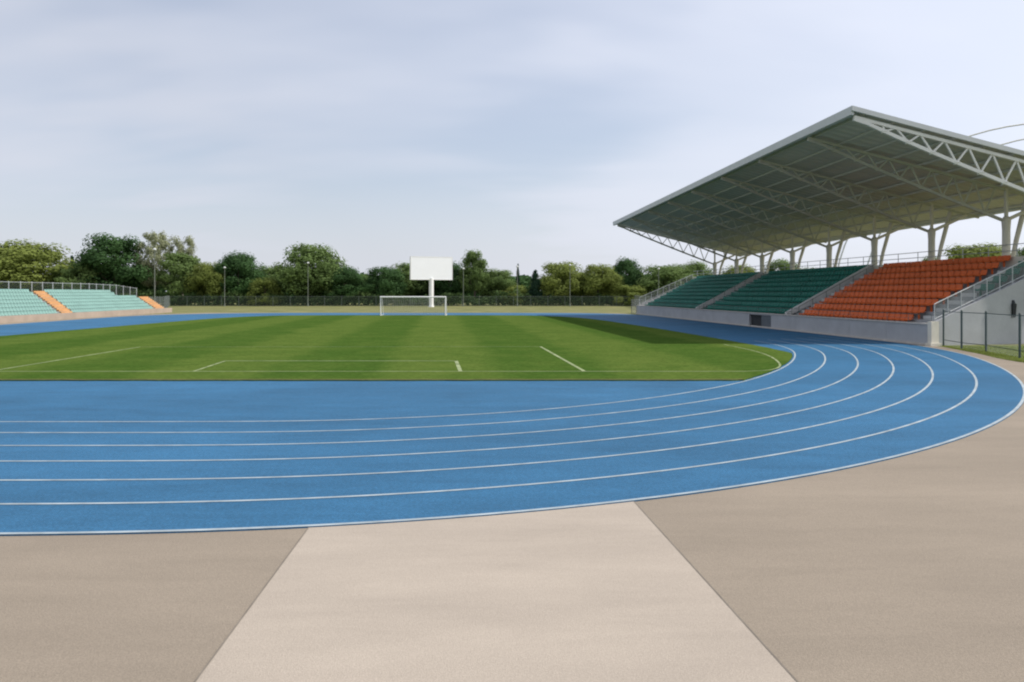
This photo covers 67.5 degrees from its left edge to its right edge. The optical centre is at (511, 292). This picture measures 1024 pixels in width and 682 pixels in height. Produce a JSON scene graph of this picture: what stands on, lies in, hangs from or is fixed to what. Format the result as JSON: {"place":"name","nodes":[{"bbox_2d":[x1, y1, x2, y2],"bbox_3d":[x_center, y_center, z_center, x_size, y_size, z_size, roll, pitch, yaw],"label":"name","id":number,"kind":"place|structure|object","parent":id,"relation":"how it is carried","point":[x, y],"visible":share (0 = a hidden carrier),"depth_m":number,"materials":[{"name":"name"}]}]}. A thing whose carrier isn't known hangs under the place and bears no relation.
{"place":"outdoors","nodes":[
{"label":"outdoors","id":0,"kind":"place"},
{"bbox_2d":[150,296,168,307],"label":"fence","id":1,"kind":"object","parent":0,"point":[166,301],"visible":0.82,"depth_m":129.76,"materials":[{"name":"metal"}]},
{"bbox_2d":[194,501,798,681],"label":"path","id":2,"kind":"structure","parent":0,"point":[622,592],"depth_m":6.25,"materials":[{"name":"concrete"}]},
{"bbox_2d":[0,313,1023,535],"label":"running track","id":3,"kind":"structure","parent":0,"point":[110,457],"depth_m":13.89,"materials":[{"name":"rubber"}]},
{"bbox_2d":[0,313,1023,681],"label":"pavement","id":4,"kind":"structure","parent":0,"point":[906,569],"depth_m":7.02,"materials":[{"name":"concrete"}]},
{"bbox_2d":[0,0,1023,282],"label":"sky","id":5,"kind":"structure","parent":0,"point":[381,133],"materials":[{"name":"white"}]},
{"bbox_2d":[1,298,1023,362],"bbox_3d":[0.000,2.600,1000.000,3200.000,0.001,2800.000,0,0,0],"label":"ground","id":6,"kind":"structure","parent":0,"point":[350,308],"depth_m":120.81,"materials":[{"name":"beige concrete"}]},
{"bbox_2d":[0,238,75,291],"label":"tree","id":7,"kind":"object","parent":6,"relation":"on","point":[18,264],"visible":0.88,"depth_m":154.43,"materials":[{"name":"green plant"}]},
{"bbox_2d":[47,262,104,289],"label":"tree","id":8,"kind":"object","parent":6,"relation":"on","point":[86,270],"visible":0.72,"depth_m":154.54,"materials":[{"name":"green plant"}]},
{"bbox_2d":[0,289,171,323],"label":"open stand","id":9,"kind":"object","parent":6,"relation":"on","point":[21,305],"visible":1,"depth_m":80.55,"materials":[{"name":"plastic"}]},
{"bbox_2d":[0,281,136,296],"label":"fence","id":10,"kind":"object","parent":9,"relation":"on","point":[71,286],"visible":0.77,"depth_m":87.40,"materials":[{"name":"metal"}]},
{"bbox_2d":[65,232,153,294],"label":"tree","id":11,"kind":"object","parent":6,"relation":"on","point":[109,259],"visible":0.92,"depth_m":157.12,"materials":[{"name":"green plant"}]},
{"bbox_2d":[128,267,166,296],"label":"tree","id":12,"kind":"object","parent":6,"relation":"on","point":[152,287],"visible":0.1,"depth_m":167.72,"materials":[{"name":"green plant"}]},
{"bbox_2d":[133,230,173,290],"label":"tree","id":13,"kind":"object","parent":6,"relation":"on","point":[162,244],"visible":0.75,"depth_m":160.97,"materials":[{"name":"green plant"}]},
{"bbox_2d":[153,248,156,300],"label":"lamp post","id":14,"kind":"object","parent":6,"relation":"on","point":[154,249],"visible":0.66,"depth_m":107.94,"materials":[{"name":"metal"}]},
{"bbox_2d":[152,251,199,305],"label":"tree","id":15,"kind":"object","parent":6,"relation":"on","point":[178,267],"visible":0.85,"depth_m":155.79,"materials":[{"name":"green plant"}]},
{"bbox_2d":[168,234,198,294],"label":"tree","id":16,"kind":"object","parent":6,"relation":"on","point":[189,241],"visible":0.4,"depth_m":164.97,"materials":[{"name":"green plant"}]},
{"bbox_2d":[181,261,230,305],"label":"tree","id":17,"kind":"object","parent":6,"relation":"on","point":[202,283],"visible":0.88,"depth_m":154.49,"materials":[{"name":"green plant"}]},
{"bbox_2d":[223,267,225,305],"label":"lamp post","id":18,"kind":"object","parent":6,"relation":"on","point":[224,285],"visible":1,"depth_m":148.95,"materials":[{"name":"metal"}]},
{"bbox_2d":[208,250,267,304],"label":"tree","id":19,"kind":"object","parent":6,"relation":"on","point":[240,266],"visible":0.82,"depth_m":156.04,"materials":[{"name":"green plant"}]},
{"bbox_2d":[245,277,284,305],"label":"bush","id":20,"kind":"object","parent":6,"relation":"on","point":[260,286],"visible":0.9,"depth_m":153.56,"materials":[{"name":"green plant"}]},
{"bbox_2d":[246,266,287,295],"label":"tree","id":21,"kind":"object","parent":6,"relation":"on","point":[268,271],"visible":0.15,"depth_m":166.05,"materials":[{"name":"green plant"}]},
{"bbox_2d":[281,285,334,298],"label":"tree","id":22,"kind":"object","parent":6,"relation":"on","point":[321,293],"visible":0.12,"depth_m":168.45,"materials":[{"name":"green plant"}]},
{"bbox_2d":[270,241,346,305],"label":"tree","id":23,"kind":"object","parent":6,"relation":"on","point":[302,276],"visible":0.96,"depth_m":154.34,"materials":[{"name":"green plant"}]},
{"bbox_2d":[322,265,368,305],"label":"tree","id":24,"kind":"object","parent":6,"relation":"on","point":[345,283],"visible":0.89,"depth_m":154.85,"materials":[{"name":"green plant"}]},
{"bbox_2d":[32,272,663,302],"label":"wood","id":25,"kind":"object","parent":6,"relation":"on","point":[525,280],"visible":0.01,"depth_m":197.74,"materials":[{"name":"green plant"}]},
{"bbox_2d":[359,265,407,305],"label":"tree","id":26,"kind":"object","parent":6,"relation":"on","point":[394,285],"visible":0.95,"depth_m":156.08,"materials":[{"name":"green plant"}]},
{"bbox_2d":[117,288,659,305],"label":"undergrowth","id":27,"kind":"object","parent":6,"relation":"on","point":[483,301],"visible":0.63,"depth_m":154.22,"materials":[{"name":"green plant"}]},
{"bbox_2d":[0,315,792,380],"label":"grass pitch","id":28,"kind":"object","parent":6,"relation":"on","point":[405,348],"depth_m":33.37,"materials":[{"name":"plant"}]},
{"bbox_2d":[380,296,446,314],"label":"football goal","id":29,"kind":"object","parent":28,"relation":"on","point":[433,300],"visible":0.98,"depth_m":86.96,"materials":[{"name":"white paint"}]},
{"bbox_2d":[170,296,633,305],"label":"fence","id":30,"kind":"object","parent":6,"relation":"on","point":[410,298],"visible":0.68,"depth_m":151.28,"materials":[{"name":"metal"}]},
{"bbox_2d":[389,262,428,301],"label":"tree","id":31,"kind":"object","parent":6,"relation":"on","point":[412,285],"visible":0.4,"depth_m":161.37,"materials":[{"name":"green plant"}]},
{"bbox_2d":[410,256,452,306],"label":"scoreboard","id":32,"kind":"object","parent":6,"relation":"on","point":[431,269],"visible":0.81,"depth_m":141.67,"materials":[{"name":"white paint"}]},
{"bbox_2d":[413,284,450,295],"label":"tree","id":33,"kind":"object","parent":6,"relation":"on","point":[424,293],"visible":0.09,"depth_m":166.09,"materials":[{"name":"green plant"}]},
{"bbox_2d":[420,261,473,304],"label":"tree","id":34,"kind":"object","parent":6,"relation":"on","point":[442,286],"visible":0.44,"depth_m":159.74,"materials":[{"name":"green plant"}]},
{"bbox_2d":[462,268,464,305],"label":"lamp post","id":35,"kind":"object","parent":6,"relation":"on","point":[463,286],"visible":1,"depth_m":148.96,"materials":[{"name":"metal"}]},
{"bbox_2d":[456,249,489,305],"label":"tree","id":36,"kind":"object","parent":6,"relation":"on","point":[477,269],"visible":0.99,"depth_m":155.82,"materials":[{"name":"green plant"}]},
{"bbox_2d":[481,268,520,304],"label":"tree","id":37,"kind":"object","parent":6,"relation":"on","point":[502,281],"visible":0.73,"depth_m":157.75,"materials":[{"name":"green plant"}]},
{"bbox_2d":[499,284,528,304],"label":"bush","id":38,"kind":"object","parent":6,"relation":"on","point":[521,288],"visible":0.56,"depth_m":154.82,"materials":[{"name":"green plant"}]},
{"bbox_2d":[515,264,519,284],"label":"conifer tree","id":39,"kind":"object","parent":6,"relation":"on","point":[518,276],"visible":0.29,"depth_m":169.87,"materials":[{"name":"green plant"}]},
{"bbox_2d":[516,266,518,305],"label":"lamp post","id":40,"kind":"object","parent":6,"relation":"on","point":[517,285],"visible":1,"depth_m":148.95,"materials":[{"name":"metal"}]},
{"bbox_2d":[526,270,546,303],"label":"conifer tree","id":41,"kind":"object","parent":6,"relation":"on","point":[535,285],"visible":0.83,"depth_m":155.21,"materials":[{"name":"green plant"}]},
{"bbox_2d":[530,260,587,305],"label":"tree","id":42,"kind":"object","parent":6,"relation":"on","point":[565,280],"visible":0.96,"depth_m":154.76,"materials":[{"name":"green plant"}]},
{"bbox_2d":[579,263,624,305],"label":"tree","id":43,"kind":"object","parent":6,"relation":"on","point":[603,280],"visible":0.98,"depth_m":154.90,"materials":[{"name":"green plant"}]},
{"bbox_2d":[610,256,646,295],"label":"tree","id":44,"kind":"object","parent":6,"relation":"on","point":[629,268],"visible":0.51,"depth_m":161.25,"materials":[{"name":"green plant"}]},
{"bbox_2d":[608,284,650,305],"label":"bush","id":45,"kind":"object","parent":6,"relation":"on","point":[632,291],"visible":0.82,"depth_m":152.28,"materials":[{"name":"green plant"}]},
{"bbox_2d":[631,299,646,313],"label":"fence","id":46,"kind":"object","parent":6,"relation":"on","point":[636,304],"visible":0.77,"depth_m":97.20,"materials":[{"name":"metal"}]},
{"bbox_2d":[657,268,659,295],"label":"lamp post","id":47,"kind":"object","parent":6,"relation":"on","point":[658,281],"visible":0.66,"depth_m":148.96,"materials":[{"name":"metal"}]},
{"bbox_2d":[631,263,700,296],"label":"tree","id":48,"kind":"object","parent":6,"relation":"on","point":[669,274],"visible":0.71,"depth_m":155.93,"materials":[{"name":"green plant"}]},
{"bbox_2d":[680,259,717,276],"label":"tree","id":49,"kind":"object","parent":6,"relation":"on","point":[699,267],"visible":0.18,"depth_m":162.42,"materials":[{"name":"green plant"}]},
{"bbox_2d":[721,264,756,273],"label":"tree","id":50,"kind":"object","parent":6,"relation":"on","point":[752,269],"visible":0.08,"depth_m":157.50,"materials":[{"name":"green plant"}]},
{"bbox_2d":[765,259,802,270],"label":"tree","id":51,"kind":"object","parent":6,"relation":"on","point":[781,263],"visible":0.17,"depth_m":156.46,"materials":[{"name":"green plant"}]},
{"bbox_2d":[613,105,1023,345],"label":"grandstand","id":52,"kind":"object","parent":6,"relation":"on","point":[852,171],"visible":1,"depth_m":49.84,"materials":[{"name":"metal"}]},
{"bbox_2d":[838,123,1023,266],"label":"arch tube","id":53,"kind":"object","parent":6,"relation":"on","point":[970,136],"visible":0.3,"depth_m":111.91,"materials":[{"name":"metal"}]},
{"bbox_2d":[867,138,1023,264],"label":"arch tube","id":54,"kind":"object","parent":6,"relation":"on","point":[1000,144],"visible":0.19,"depth_m":112.71,"materials":[{"name":"metal"}]},
{"bbox_2d":[943,242,1011,260],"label":"tree","id":55,"kind":"object","parent":6,"relation":"on","point":[980,250],"visible":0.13,"depth_m":86.10,"materials":[{"name":"green plant"}]},
{"bbox_2d":[1017,245,1023,255],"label":"tree","id":56,"kind":"object","parent":6,"relation":"on","point":[1020,252],"visible":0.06,"depth_m":91.97,"materials":[{"name":"green plant"}]},
{"bbox_2d":[941,345,1023,361],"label":"lawn","id":57,"kind":"structure","parent":0,"point":[1018,359],"depth_m":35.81,"materials":[{"name":"green plant"}]},
{"bbox_2d":[943,309,1023,357],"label":"chain link fence","id":58,"kind":"object","parent":57,"relation":"on","point":[1019,315],"visible":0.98,"depth_m":33.76,"materials":[{"name":"metal"}]}
]}

